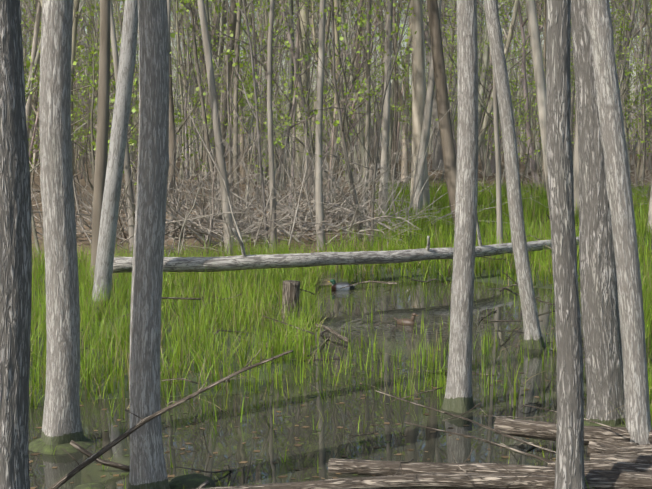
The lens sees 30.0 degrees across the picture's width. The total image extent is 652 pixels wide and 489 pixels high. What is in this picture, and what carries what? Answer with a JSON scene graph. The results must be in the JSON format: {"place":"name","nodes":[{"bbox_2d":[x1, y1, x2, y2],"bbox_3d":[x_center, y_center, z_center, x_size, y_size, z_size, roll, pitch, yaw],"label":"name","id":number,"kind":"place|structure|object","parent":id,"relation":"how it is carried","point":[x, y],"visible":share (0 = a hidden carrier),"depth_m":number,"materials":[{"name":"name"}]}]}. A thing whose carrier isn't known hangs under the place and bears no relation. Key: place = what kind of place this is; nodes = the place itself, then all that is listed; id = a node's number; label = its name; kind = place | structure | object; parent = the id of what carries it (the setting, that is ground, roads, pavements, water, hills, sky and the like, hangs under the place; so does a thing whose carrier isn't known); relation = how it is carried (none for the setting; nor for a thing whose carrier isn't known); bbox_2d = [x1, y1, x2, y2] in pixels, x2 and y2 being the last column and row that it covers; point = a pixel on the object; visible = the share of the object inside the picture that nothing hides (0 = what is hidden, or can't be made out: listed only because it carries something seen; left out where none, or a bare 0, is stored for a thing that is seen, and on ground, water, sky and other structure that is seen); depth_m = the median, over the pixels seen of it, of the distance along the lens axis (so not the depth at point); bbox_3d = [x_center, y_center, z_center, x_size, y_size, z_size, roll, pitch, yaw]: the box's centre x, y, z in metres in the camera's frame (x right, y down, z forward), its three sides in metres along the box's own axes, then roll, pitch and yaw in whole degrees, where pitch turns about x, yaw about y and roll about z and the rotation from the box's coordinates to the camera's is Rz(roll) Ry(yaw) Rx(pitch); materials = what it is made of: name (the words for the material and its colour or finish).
{"place":"outdoors","nodes":[
{"label":"outdoors","id":0,"kind":"place"},
{"bbox_2d":[22,0,648,114],"label":"sky","id":1,"kind":"structure","parent":0,"point":[404,43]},
{"bbox_2d":[29,251,651,488],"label":"water","id":2,"kind":"structure","parent":0,"point":[399,300],"depth_m":12.67,"materials":[{"name":"liquid"}]},
{"bbox_2d":[29,306,587,488],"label":"floating leaves","id":3,"kind":"object","parent":2,"relation":"on","point":[520,446],"visible":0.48,"depth_m":11.51,"materials":[{"name":"brown plant"}]},
{"bbox_2d":[29,408,624,488],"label":"mossy root mounds","id":4,"kind":"object","parent":2,"relation":"on","point":[187,481],"visible":0.35,"depth_m":10.13,"materials":[{"name":"green plant"}]},
{"bbox_2d":[328,279,356,289],"bbox_3d":[0.304,0.751,22.126,0.557,0.243,0.193,0,6,2],"label":"mallard drake","id":5,"kind":"object","parent":2,"relation":"on","point":[336,286],"visible":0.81,"depth_m":22.07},
{"bbox_2d":[394,313,418,324],"bbox_3d":[1.200,1.127,18.235,0.439,0.243,0.156,5,7,40],"label":"mallard hen","id":6,"kind":"object","parent":2,"relation":"in","point":[405,321],"visible":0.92,"depth_m":18.16,"materials":[{"name":"brown"}]},
{"bbox_2d":[29,115,651,407],"bbox_3d":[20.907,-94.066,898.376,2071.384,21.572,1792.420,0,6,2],"label":"ground","id":7,"kind":"structure","parent":0,"point":[83,242],"depth_m":26.04,"materials":[{"name":"brown soil"}]},
{"bbox_2d":[91,0,137,307],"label":"smooth trunks","id":8,"kind":"object","parent":7,"relation":"on","point":[111,202],"visible":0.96,"depth_m":19.52,"materials":[{"name":"grey plant"}]},
{"bbox_2d":[31,214,582,488],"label":"twigs","id":9,"kind":"object","parent":7,"relation":"on","point":[477,373],"visible":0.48,"depth_m":14.54,"materials":[{"name":"brown wood"}]},
{"bbox_2d":[0,0,624,488],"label":"tree trunks","id":10,"kind":"object","parent":7,"relation":"on","point":[566,24],"visible":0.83,"depth_m":9.16,"materials":[{"name":"grey plant"}]},
{"bbox_2d":[20,0,651,281],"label":"trees","id":11,"kind":"object","parent":7,"relation":"on","point":[429,104],"visible":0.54,"depth_m":45.03,"materials":[{"name":"grey wood"}]},
{"bbox_2d":[21,0,651,201],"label":"spring leaves","id":12,"kind":"object","parent":11,"relation":"attached to","point":[208,116],"visible":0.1,"depth_m":47.82,"materials":[{"name":"green plant"}]},
{"bbox_2d":[29,177,651,488],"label":"grass and shoots","id":13,"kind":"structure","parent":7,"relation":"on","point":[279,342],"depth_m":18.61,"materials":[{"name":"green plant"}]},
{"bbox_2d":[29,81,651,260],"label":"brush tangle","id":14,"kind":"object","parent":7,"relation":"on","point":[335,208],"visible":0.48,"depth_m":30.23,"materials":[{"name":"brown wood"}]},
{"bbox_2d":[39,0,651,488],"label":"tree trunks","id":15,"kind":"object","parent":7,"relation":"on","point":[61,420],"visible":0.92,"depth_m":10.83,"materials":[{"name":"grey plant"}]},
{"bbox_2d":[113,217,578,272],"bbox_3d":[1.251,-0.234,22.976,10.999,1.180,1.433,-4,7,-33],"label":"fallen tree","id":16,"kind":"object","parent":7,"relation":"on","point":[243,261],"visible":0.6,"depth_m":21.48,"materials":[{"name":"grey wood"}]},
{"bbox_2d":[48,280,651,488],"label":"fallen logs","id":17,"kind":"object","parent":7,"relation":"on","point":[618,459],"visible":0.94,"depth_m":10.02,"materials":[{"name":"wood"}]}
]}

